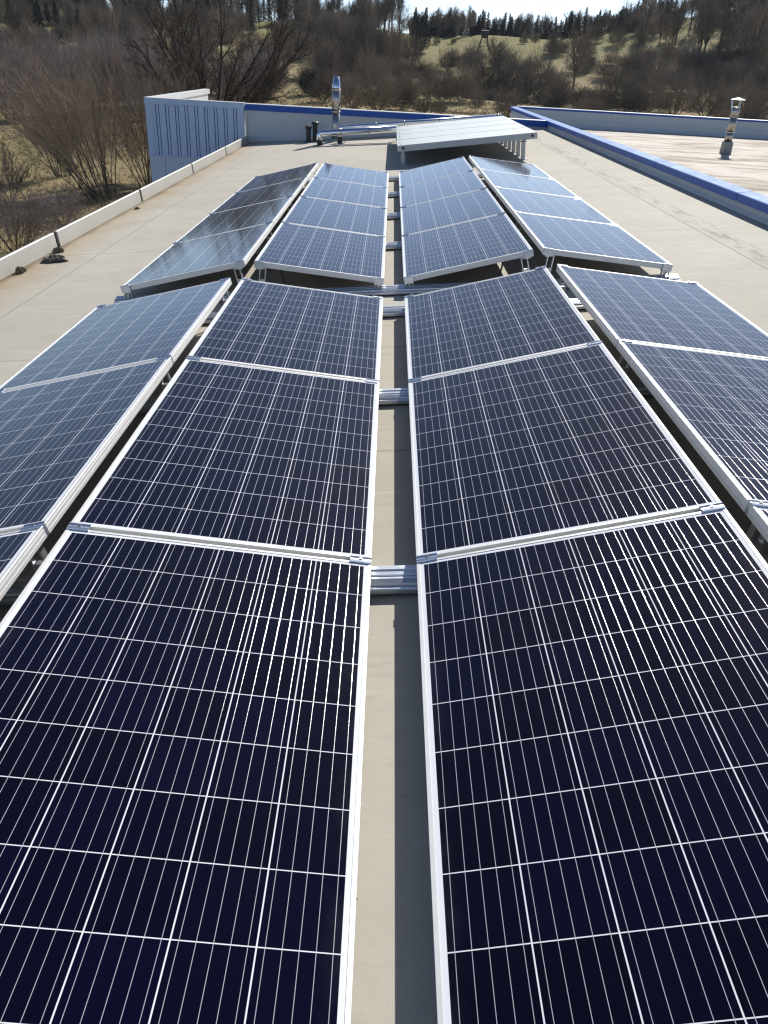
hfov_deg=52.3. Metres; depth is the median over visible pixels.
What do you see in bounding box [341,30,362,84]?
bare tree
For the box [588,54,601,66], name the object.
bare shrub
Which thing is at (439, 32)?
spruce tree
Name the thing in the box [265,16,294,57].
bare tree
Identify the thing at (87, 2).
bare tree
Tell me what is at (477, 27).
spruce tree
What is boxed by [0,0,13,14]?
bare shrub
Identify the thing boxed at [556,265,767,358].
solar panel
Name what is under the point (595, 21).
bare tree
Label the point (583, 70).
bare shrub
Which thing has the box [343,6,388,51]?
bare shrub
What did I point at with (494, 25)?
spruce tree
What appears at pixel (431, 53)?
ground
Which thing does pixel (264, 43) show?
bare tree
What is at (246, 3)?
bare tree
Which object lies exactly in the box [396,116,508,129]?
thermal collector
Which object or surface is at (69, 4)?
bare tree
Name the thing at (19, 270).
moss clump
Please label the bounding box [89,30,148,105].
tall shrub
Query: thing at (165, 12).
bare shrub
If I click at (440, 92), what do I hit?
bare shrub
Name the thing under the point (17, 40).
bare shrub
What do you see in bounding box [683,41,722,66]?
bare shrub
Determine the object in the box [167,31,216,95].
tall shrub
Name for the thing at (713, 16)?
bare tree
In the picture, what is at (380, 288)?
mounting rail
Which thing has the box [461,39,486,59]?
bare shrub
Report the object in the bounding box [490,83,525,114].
bare shrub
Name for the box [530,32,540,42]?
bare shrub
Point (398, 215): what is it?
mounting rail
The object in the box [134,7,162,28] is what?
bare shrub
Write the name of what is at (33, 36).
bare shrub
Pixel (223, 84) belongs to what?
tall shrub
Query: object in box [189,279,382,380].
solar panel
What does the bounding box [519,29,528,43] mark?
bare shrub
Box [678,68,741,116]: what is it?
bare shrub
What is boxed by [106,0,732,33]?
sky
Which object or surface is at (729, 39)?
bare shrub
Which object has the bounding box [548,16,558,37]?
spruce tree
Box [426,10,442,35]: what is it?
bare tree
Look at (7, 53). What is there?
tall shrub
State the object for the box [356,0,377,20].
bare tree
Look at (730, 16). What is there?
bare tree
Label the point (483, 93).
bare shrub
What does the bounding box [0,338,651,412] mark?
mounting rail
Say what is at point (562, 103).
bare shrub
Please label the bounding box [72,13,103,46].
bare tree
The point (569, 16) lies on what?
bare tree
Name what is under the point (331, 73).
bare shrub
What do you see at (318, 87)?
bare shrub
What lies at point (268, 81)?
bare tree
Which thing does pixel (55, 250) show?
moss clump
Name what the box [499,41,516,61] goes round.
bare shrub
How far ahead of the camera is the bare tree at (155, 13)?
207.06 m
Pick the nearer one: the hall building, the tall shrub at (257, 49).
the hall building
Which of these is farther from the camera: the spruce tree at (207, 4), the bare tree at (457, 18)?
the bare tree at (457, 18)
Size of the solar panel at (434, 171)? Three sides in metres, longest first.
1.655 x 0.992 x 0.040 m
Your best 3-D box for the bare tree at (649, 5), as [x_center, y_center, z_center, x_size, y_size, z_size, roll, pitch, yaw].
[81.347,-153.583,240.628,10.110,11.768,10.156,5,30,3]
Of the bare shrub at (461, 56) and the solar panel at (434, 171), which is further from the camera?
the bare shrub at (461, 56)
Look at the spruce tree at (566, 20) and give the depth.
268.45 m
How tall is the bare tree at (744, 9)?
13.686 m
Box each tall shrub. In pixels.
[0,37,46,88]
[0,46,33,94]
[11,48,69,112]
[59,28,95,79]
[77,24,130,109]
[86,37,133,111]
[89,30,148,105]
[106,40,144,103]
[110,22,174,113]
[111,27,137,64]
[119,14,164,64]
[121,37,170,105]
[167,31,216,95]
[202,47,248,101]
[214,54,244,90]
[231,43,258,99]
[246,39,290,95]
[252,55,282,92]
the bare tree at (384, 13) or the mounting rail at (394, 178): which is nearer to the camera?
the mounting rail at (394, 178)
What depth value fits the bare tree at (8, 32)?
153.06 m
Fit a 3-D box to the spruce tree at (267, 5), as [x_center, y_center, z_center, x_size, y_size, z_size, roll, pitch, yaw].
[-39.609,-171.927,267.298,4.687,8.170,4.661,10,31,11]
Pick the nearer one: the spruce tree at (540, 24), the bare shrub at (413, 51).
the bare shrub at (413, 51)
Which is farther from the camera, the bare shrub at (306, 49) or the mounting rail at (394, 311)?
the bare shrub at (306, 49)
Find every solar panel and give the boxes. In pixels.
[0,279,231,390]
[0,357,172,533]
[0,526,46,600]
[0,529,370,1023]
[71,358,378,559]
[123,222,273,289]
[176,196,293,241]
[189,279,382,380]
[211,177,307,212]
[237,163,317,191]
[255,222,385,282]
[283,196,386,235]
[301,177,387,207]
[314,163,388,186]
[399,157,472,186]
[399,170,485,206]
[400,188,503,235]
[402,213,531,280]
[404,267,599,378]
[408,343,720,557]
[416,508,767,1023]
[469,156,551,178]
[479,169,577,197]
[493,187,614,223]
[513,212,670,268]
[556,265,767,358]
[616,340,767,511]
[747,505,767,541]
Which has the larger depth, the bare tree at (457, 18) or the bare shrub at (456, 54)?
the bare tree at (457, 18)
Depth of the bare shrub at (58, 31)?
193.33 m
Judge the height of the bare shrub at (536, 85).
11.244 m
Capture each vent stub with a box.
[305,125,311,142]
[312,121,317,141]
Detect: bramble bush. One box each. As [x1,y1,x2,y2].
[27,172,92,223]
[36,213,83,239]
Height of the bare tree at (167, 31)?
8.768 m
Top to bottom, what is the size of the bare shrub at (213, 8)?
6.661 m
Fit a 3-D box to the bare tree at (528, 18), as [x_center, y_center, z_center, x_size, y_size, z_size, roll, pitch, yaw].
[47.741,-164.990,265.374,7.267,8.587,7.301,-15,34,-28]
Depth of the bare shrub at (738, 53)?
201.12 m
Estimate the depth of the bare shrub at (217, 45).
184.26 m
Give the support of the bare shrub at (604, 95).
on the ground at (431, 53)
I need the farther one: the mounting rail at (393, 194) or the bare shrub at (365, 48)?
the bare shrub at (365, 48)
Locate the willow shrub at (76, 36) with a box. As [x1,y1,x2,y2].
[64,25,91,43]
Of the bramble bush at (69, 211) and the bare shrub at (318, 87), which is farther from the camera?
the bare shrub at (318, 87)
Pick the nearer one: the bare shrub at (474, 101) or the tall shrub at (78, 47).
the tall shrub at (78, 47)
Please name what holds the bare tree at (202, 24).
on the ground at (431, 53)
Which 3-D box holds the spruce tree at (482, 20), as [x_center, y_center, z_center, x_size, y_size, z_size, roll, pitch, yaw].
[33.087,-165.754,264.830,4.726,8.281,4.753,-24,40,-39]
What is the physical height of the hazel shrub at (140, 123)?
6.782 m
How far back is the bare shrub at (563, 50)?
216.85 m
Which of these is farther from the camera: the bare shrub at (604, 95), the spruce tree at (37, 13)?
the spruce tree at (37, 13)
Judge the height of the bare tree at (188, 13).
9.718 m
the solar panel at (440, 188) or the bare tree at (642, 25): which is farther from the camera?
the bare tree at (642, 25)
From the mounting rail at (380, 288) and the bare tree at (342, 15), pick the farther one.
the bare tree at (342, 15)
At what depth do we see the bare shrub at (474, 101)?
134.34 m
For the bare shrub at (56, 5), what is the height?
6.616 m
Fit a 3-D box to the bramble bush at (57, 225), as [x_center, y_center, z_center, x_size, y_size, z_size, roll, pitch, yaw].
[-10.911,-9.709,26.732,2.272,1.188,1.962,3,30,-1]
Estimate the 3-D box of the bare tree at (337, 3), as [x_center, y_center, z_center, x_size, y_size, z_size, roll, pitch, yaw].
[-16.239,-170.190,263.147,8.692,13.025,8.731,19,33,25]
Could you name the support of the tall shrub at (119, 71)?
on the ground at (431, 53)
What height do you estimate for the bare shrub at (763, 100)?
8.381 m
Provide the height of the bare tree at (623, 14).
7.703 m
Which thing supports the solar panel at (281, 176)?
attached to the mounting rail at (394, 178)
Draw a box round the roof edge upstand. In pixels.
[0,135,248,279]
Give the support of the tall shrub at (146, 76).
on the ground at (431, 53)
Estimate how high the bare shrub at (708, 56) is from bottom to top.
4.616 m
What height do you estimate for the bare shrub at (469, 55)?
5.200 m
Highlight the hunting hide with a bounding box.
[478,30,488,49]
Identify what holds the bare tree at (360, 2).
on the ground at (431, 53)
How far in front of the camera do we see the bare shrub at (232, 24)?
207.06 m
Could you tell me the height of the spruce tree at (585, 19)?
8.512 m
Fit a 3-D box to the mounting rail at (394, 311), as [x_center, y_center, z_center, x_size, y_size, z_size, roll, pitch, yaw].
[0.067,-1.521,5.449,4.339,0.301,0.108,-2,30,2]
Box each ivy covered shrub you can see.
[297,69,324,95]
[408,27,432,51]
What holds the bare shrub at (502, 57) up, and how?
on the ground at (431, 53)
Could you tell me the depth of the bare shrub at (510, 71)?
169.11 m
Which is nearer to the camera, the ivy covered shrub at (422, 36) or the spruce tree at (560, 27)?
the ivy covered shrub at (422, 36)
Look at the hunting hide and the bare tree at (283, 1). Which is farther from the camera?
the bare tree at (283, 1)
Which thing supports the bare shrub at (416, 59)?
on the ground at (431, 53)
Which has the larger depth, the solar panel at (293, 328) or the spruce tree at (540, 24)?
the spruce tree at (540, 24)
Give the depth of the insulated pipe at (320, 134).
17.46 m
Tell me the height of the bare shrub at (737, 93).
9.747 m
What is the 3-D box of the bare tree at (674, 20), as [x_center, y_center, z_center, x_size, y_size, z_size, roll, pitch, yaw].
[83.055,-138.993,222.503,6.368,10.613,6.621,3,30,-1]
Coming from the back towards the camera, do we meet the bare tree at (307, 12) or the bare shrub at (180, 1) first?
the bare tree at (307, 12)
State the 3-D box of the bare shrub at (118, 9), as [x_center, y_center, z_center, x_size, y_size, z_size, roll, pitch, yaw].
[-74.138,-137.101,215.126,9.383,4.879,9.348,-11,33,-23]
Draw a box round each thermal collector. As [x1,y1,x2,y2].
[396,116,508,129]
[396,119,516,134]
[397,123,525,139]
[397,127,536,151]
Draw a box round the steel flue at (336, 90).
[329,76,341,141]
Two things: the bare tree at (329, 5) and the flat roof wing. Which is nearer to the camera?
the flat roof wing
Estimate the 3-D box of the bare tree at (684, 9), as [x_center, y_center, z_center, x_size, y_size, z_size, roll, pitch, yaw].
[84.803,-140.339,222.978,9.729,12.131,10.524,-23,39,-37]
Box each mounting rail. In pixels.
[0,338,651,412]
[0,499,767,604]
[96,264,697,323]
[114,247,680,302]
[173,211,617,254]
[209,186,580,223]
[235,169,553,200]
[255,156,533,183]
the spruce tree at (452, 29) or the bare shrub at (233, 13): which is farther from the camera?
the spruce tree at (452, 29)
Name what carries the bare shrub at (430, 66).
on the ground at (431, 53)
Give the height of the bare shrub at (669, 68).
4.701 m
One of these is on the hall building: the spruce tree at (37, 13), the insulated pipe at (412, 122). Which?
the insulated pipe at (412, 122)
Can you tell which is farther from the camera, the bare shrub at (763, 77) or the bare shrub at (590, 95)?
the bare shrub at (763, 77)
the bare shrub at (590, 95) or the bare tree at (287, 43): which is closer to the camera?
the bare shrub at (590, 95)
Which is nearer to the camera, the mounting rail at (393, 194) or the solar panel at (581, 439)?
the solar panel at (581, 439)
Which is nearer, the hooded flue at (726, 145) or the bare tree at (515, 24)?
the hooded flue at (726, 145)
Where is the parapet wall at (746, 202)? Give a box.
[510,106,767,224]
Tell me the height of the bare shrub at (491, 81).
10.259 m
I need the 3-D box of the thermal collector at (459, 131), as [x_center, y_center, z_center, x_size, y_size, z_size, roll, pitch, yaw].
[1.424,-7.130,14.737,2.366,0.099,1.190,-4,30,3]
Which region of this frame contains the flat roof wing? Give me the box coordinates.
[580,129,767,195]
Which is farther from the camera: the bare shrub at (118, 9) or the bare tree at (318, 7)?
the bare tree at (318, 7)
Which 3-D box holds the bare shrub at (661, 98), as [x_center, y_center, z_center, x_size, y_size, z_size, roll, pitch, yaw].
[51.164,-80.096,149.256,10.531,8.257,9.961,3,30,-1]
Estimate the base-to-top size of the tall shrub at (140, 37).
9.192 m
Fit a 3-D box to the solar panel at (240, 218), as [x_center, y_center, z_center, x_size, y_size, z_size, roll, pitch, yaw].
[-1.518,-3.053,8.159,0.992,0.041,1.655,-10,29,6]
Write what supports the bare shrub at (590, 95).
on the ground at (431, 53)
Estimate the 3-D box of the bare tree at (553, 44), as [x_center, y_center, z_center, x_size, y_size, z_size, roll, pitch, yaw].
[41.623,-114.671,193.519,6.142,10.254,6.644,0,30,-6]
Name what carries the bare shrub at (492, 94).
on the ground at (431, 53)
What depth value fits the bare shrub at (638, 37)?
229.91 m
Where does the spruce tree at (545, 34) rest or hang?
on the ground at (431, 53)
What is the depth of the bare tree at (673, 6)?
261.26 m
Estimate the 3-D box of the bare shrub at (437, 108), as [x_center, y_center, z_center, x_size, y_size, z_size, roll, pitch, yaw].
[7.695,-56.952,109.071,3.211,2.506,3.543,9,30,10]
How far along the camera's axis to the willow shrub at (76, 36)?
177.18 m
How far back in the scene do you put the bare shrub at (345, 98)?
100.57 m
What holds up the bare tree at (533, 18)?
on the ground at (431, 53)
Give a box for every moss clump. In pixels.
[15,266,26,273]
[52,247,64,253]
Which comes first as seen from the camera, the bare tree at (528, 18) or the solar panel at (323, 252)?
the solar panel at (323, 252)
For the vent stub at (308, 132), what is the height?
0.367 m
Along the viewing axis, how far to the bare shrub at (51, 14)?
222.40 m
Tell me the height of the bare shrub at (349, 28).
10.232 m
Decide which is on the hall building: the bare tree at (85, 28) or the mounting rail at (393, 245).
the mounting rail at (393, 245)
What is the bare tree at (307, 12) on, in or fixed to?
on the ground at (431, 53)
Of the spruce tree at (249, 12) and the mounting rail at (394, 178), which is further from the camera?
the spruce tree at (249, 12)
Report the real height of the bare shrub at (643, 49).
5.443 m
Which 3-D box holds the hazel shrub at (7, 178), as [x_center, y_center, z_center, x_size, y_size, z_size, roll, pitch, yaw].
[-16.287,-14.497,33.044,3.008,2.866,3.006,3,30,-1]
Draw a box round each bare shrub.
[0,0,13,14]
[1,23,29,53]
[10,16,33,38]
[11,16,45,47]
[34,0,59,14]
[39,6,65,22]
[47,13,75,39]
[48,0,64,9]
[60,0,85,15]
[71,0,93,24]
[73,2,113,35]
[92,18,124,48]
[103,5,122,20]
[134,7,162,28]
[141,1,173,23]
[165,0,189,19]
[176,0,205,20]
[187,34,212,62]
[195,31,219,55]
[204,6,223,23]
[205,1,226,12]
[211,18,241,43]
[213,15,244,40]
[218,2,234,15]
[224,2,257,30]
[231,26,262,49]
[232,45,256,76]
[238,43,262,66]
[278,14,298,33]
[285,22,314,50]
[292,29,318,55]
[293,56,326,79]
[305,65,336,101]
[307,3,323,21]
[313,5,337,27]
[313,9,341,32]
[323,65,361,94]
[326,11,364,48]
[330,66,366,107]
[340,37,392,87]
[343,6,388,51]
[348,36,370,60]
[354,66,401,109]
[377,7,410,51]
[386,75,418,109]
[394,65,424,101]
[395,29,426,63]
[406,51,426,75]
[412,94,435,112]
[415,76,442,97]
[416,70,440,83]
[418,59,444,74]
[424,65,460,102]
[431,95,447,112]
[432,37,441,43]
[433,67,460,91]
[436,42,461,69]
[445,55,481,100]
[446,47,462,60]
[459,50,466,60]
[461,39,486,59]
[461,47,484,66]
[462,81,489,100]
[467,46,512,92]
[469,91,486,106]
[483,86,505,100]
[489,48,509,66]
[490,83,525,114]
[493,47,531,89]
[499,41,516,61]
[503,86,531,101]
[506,54,519,73]
[514,59,528,75]
[515,42,559,97]
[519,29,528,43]
[523,52,542,68]
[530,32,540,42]
[530,89,546,102]
[536,63,571,86]
[539,91,560,106]
[542,34,562,53]
[542,64,579,101]
[546,89,568,106]
[553,42,569,54]
[558,38,569,48]
[563,53,590,72]
[564,84,588,106]
[572,95,613,110]
[575,32,598,55]
[576,83,592,99]
[577,80,623,109]
[582,45,596,68]
[586,20,607,41]
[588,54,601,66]
[591,56,619,78]
[591,83,620,104]
[597,64,634,89]
[601,23,629,44]
[602,49,620,63]
[602,67,653,111]
[610,55,635,66]
[616,47,645,71]
[618,16,635,33]
[623,80,659,112]
[631,25,650,41]
[631,69,674,113]
[633,40,658,57]
[643,46,656,64]
[654,40,680,58]
[654,67,705,114]
[657,61,681,79]
[658,16,680,41]
[661,61,699,92]
[668,41,698,70]
[678,33,701,60]
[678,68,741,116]
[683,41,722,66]
[685,50,713,77]
[690,49,718,64]
[695,59,732,90]
[708,106,732,117]
[709,34,739,62]
[712,80,743,100]
[717,69,767,114]
[718,31,740,48]
[730,99,766,119]
[733,33,755,58]
[738,104,767,119]
[745,59,767,90]
[749,81,767,118]
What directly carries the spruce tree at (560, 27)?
on the ground at (431, 53)
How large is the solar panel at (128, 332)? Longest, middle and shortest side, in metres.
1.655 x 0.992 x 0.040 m
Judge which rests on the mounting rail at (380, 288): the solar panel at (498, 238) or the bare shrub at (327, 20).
the solar panel at (498, 238)
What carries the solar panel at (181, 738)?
attached to the mounting rail at (398, 579)
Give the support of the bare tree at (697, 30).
on the ground at (431, 53)
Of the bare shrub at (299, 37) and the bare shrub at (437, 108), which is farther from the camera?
the bare shrub at (299, 37)
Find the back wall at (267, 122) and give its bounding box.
[245,103,546,141]
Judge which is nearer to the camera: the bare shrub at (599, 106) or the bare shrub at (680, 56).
the bare shrub at (599, 106)
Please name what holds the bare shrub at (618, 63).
on the ground at (431, 53)
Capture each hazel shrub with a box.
[0,17,138,200]
[0,32,102,177]
[0,137,36,202]
[0,179,50,252]
[65,29,198,187]
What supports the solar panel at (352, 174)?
attached to the mounting rail at (394, 178)
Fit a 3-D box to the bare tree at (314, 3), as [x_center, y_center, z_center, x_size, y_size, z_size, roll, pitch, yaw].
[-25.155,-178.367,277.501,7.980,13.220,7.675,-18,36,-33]
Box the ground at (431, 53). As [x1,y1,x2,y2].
[0,3,767,257]
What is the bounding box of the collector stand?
[398,140,526,165]
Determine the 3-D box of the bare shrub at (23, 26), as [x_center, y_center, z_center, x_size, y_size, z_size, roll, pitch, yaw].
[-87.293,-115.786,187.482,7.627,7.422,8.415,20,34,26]
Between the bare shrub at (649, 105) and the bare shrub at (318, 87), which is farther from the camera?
the bare shrub at (649, 105)
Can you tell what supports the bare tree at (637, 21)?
on the ground at (431, 53)
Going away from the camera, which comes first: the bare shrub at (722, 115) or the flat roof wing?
the flat roof wing
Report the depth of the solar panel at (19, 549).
2.42 m
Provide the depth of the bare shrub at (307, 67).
161.73 m
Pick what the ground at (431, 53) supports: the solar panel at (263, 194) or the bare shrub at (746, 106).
the bare shrub at (746, 106)
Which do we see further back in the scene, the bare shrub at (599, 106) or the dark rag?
the bare shrub at (599, 106)
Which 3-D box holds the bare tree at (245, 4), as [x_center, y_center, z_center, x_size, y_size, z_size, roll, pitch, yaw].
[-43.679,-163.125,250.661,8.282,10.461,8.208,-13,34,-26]
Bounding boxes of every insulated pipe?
[316,125,397,145]
[337,114,501,142]
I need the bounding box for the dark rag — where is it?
[40,254,67,263]
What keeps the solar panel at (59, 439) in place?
attached to the mounting rail at (398, 579)
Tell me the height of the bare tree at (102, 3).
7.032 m
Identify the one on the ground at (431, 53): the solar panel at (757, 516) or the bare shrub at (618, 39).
the bare shrub at (618, 39)
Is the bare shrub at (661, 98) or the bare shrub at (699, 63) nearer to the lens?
the bare shrub at (661, 98)
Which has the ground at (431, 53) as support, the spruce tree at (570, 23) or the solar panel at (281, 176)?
the spruce tree at (570, 23)
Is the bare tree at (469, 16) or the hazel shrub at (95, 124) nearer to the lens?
the hazel shrub at (95, 124)
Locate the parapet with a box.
[516,106,767,139]
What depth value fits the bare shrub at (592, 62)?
195.54 m
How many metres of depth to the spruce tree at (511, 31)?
261.71 m
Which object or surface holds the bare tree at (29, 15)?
on the ground at (431, 53)
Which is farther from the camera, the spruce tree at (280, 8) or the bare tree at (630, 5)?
the bare tree at (630, 5)
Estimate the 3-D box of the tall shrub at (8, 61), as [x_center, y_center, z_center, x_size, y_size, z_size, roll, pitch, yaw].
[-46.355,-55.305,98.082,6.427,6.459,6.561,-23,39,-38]
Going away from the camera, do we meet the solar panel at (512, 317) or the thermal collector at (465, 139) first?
the solar panel at (512, 317)
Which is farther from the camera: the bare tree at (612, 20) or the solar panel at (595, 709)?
the bare tree at (612, 20)
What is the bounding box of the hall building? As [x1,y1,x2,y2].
[0,129,767,1023]
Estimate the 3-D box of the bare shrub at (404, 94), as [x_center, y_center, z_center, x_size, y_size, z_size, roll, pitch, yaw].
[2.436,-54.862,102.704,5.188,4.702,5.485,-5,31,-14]
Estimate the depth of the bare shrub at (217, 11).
224.86 m
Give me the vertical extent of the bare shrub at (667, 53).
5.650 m
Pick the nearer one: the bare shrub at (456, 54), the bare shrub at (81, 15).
the bare shrub at (81, 15)
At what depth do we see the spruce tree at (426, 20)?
266.37 m
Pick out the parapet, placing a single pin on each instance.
(656, 123)
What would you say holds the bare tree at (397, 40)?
on the ground at (431, 53)
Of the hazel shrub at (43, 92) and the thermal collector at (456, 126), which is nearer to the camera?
the thermal collector at (456, 126)
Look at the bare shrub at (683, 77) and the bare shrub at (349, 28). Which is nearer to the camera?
the bare shrub at (683, 77)
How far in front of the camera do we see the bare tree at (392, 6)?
244.75 m
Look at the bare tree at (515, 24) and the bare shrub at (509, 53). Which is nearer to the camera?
the bare shrub at (509, 53)
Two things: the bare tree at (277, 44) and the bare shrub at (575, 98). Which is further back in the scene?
the bare tree at (277, 44)
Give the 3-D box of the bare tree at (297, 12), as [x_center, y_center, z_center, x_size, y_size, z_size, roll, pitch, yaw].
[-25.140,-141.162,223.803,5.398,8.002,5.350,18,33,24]
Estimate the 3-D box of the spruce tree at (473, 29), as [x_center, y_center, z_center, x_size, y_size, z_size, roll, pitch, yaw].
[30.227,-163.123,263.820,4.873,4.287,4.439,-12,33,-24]
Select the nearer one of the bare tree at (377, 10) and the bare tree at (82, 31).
the bare tree at (82, 31)
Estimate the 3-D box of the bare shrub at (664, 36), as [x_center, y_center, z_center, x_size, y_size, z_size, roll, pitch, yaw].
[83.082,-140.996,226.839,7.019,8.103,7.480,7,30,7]
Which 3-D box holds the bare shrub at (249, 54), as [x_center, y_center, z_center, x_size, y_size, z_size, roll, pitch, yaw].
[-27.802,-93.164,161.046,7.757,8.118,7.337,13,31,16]
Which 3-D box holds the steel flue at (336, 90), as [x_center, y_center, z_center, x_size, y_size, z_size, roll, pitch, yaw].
[-1.119,-9.358,18.184,0.316,1.355,0.316,3,30,-1]
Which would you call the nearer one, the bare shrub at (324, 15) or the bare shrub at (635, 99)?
the bare shrub at (635, 99)
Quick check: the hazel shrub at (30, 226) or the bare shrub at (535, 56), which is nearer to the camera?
the hazel shrub at (30, 226)
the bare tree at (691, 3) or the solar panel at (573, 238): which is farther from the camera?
the bare tree at (691, 3)
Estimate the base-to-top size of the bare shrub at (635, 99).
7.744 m
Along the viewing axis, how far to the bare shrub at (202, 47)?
176.59 m
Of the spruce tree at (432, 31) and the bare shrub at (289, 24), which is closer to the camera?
the bare shrub at (289, 24)
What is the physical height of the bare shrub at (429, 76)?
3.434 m
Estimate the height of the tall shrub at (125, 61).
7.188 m
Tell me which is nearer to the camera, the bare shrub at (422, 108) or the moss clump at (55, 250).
the moss clump at (55, 250)
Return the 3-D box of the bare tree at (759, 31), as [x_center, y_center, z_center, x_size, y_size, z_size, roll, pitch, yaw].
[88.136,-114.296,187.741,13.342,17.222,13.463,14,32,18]
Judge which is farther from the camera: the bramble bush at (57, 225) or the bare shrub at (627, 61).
the bare shrub at (627, 61)
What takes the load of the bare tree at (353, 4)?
on the ground at (431, 53)
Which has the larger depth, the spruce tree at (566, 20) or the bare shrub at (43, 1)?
the spruce tree at (566, 20)
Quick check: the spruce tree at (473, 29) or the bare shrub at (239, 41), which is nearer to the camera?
the bare shrub at (239, 41)
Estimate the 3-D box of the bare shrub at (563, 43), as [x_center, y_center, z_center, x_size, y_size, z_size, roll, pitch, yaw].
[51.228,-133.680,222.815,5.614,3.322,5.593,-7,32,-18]
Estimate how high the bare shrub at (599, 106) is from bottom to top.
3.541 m
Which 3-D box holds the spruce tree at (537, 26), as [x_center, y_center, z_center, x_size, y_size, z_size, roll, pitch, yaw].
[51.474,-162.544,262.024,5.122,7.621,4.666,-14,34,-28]
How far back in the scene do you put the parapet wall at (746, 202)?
10.42 m
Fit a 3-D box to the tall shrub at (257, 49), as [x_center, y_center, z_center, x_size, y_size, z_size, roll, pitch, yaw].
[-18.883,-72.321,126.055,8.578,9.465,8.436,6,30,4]
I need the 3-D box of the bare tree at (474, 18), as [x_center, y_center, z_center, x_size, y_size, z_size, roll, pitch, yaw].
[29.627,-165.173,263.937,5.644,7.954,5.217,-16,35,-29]
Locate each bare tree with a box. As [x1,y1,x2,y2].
[0,25,27,50]
[1,1,31,47]
[7,0,37,25]
[58,0,78,38]
[58,3,87,32]
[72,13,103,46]
[74,19,96,49]
[81,0,95,8]
[83,1,111,34]
[93,0,106,8]
[104,0,124,12]
[119,0,316,116]
[152,1,167,24]
[162,14,177,53]
[182,3,203,39]
[189,15,209,37]
[192,25,212,49]
[193,0,212,11]
[210,12,228,44]
[233,9,251,40]
[237,0,255,13]
[237,0,260,12]
[251,31,281,63]
[253,0,266,28]
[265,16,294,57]
[269,26,288,59]
[274,0,293,17]
[281,29,296,67]
[287,3,303,23]
[296,4,314,23]
[305,0,317,12]
[310,0,327,14]
[323,0,338,15]
[324,2,333,14]
[325,0,343,14]
[332,8,346,24]
[340,3,350,19]
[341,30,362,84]
[347,0,372,13]
[347,1,357,19]
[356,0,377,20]
[369,0,385,24]
[369,27,388,63]
[374,0,392,32]
[375,0,392,28]
[384,0,403,33]
[389,0,413,28]
[390,27,406,57]
[395,16,407,30]
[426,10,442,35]
[429,6,444,35]
[437,14,449,34]
[447,6,463,36]
[459,14,468,33]
[463,6,476,34]
[466,11,477,34]
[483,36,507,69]
[510,17,520,36]
[513,15,527,37]
[520,13,533,31]
[526,14,535,31]
[538,15,555,29]
[541,29,562,68]
[542,20,549,33]
[561,11,578,28]
[563,20,596,89]
[573,8,584,28]
[590,14,602,29]
[598,9,611,34]
[605,14,617,32]
[615,6,627,24]
[621,0,633,11]
[629,8,644,31]
[631,0,659,18]
[634,0,663,25]
[634,14,651,44]
[653,7,670,44]
[654,0,676,16]
[664,5,686,44]
[665,0,694,43]
[668,1,679,15]
[682,0,706,29]
[686,0,725,50]
[690,7,714,49]
[693,0,730,48]
[716,11,745,49]
[717,0,744,50]
[719,2,738,37]
[721,0,767,75]
[730,0,753,28]
[739,0,767,42]
[741,28,767,58]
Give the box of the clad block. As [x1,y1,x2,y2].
[144,89,245,181]
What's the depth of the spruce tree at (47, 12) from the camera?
218.37 m
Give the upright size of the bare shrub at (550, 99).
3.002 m
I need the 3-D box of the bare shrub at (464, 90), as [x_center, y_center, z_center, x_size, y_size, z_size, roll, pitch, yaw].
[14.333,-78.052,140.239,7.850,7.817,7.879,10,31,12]
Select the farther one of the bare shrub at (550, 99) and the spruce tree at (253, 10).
the spruce tree at (253, 10)
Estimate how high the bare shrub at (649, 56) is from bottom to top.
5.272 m
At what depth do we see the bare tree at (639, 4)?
252.12 m
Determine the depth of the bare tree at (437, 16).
265.05 m
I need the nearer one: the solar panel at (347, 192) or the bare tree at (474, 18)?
the solar panel at (347, 192)
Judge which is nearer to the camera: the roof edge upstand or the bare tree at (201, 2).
the roof edge upstand
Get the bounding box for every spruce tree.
[3,0,20,30]
[28,0,41,25]
[31,0,49,35]
[43,0,52,25]
[51,0,63,35]
[73,9,83,35]
[204,0,211,14]
[247,0,255,34]
[249,0,257,29]
[260,0,267,20]
[265,0,270,20]
[276,0,284,22]
[408,7,418,33]
[414,17,421,32]
[420,15,426,32]
[423,7,430,32]
[430,22,438,35]
[438,18,446,36]
[444,7,451,35]
[448,18,457,36]
[470,22,474,34]
[473,17,481,34]
[480,9,484,33]
[490,21,495,35]
[491,26,500,35]
[499,19,503,35]
[500,13,505,34]
[501,13,511,35]
[505,16,514,36]
[532,15,540,37]
[537,21,542,38]
[542,27,549,38]
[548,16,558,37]
[558,20,562,36]
[560,17,567,36]
[561,10,574,36]
[579,6,589,34]
[614,9,621,32]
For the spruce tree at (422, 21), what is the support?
on the ground at (431, 53)
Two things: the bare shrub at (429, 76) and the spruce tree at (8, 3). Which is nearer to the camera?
the bare shrub at (429, 76)
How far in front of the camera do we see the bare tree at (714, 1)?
205.06 m
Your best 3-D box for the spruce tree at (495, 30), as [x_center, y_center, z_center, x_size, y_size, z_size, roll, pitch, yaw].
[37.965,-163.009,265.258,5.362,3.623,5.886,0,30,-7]
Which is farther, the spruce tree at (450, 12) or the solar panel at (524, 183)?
the spruce tree at (450, 12)
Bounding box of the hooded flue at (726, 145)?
[719,97,745,153]
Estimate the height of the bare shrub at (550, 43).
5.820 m
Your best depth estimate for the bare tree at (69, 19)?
190.16 m
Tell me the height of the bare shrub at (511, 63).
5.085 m
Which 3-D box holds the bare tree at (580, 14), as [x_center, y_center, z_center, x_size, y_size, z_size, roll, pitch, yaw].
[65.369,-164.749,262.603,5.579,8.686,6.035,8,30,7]

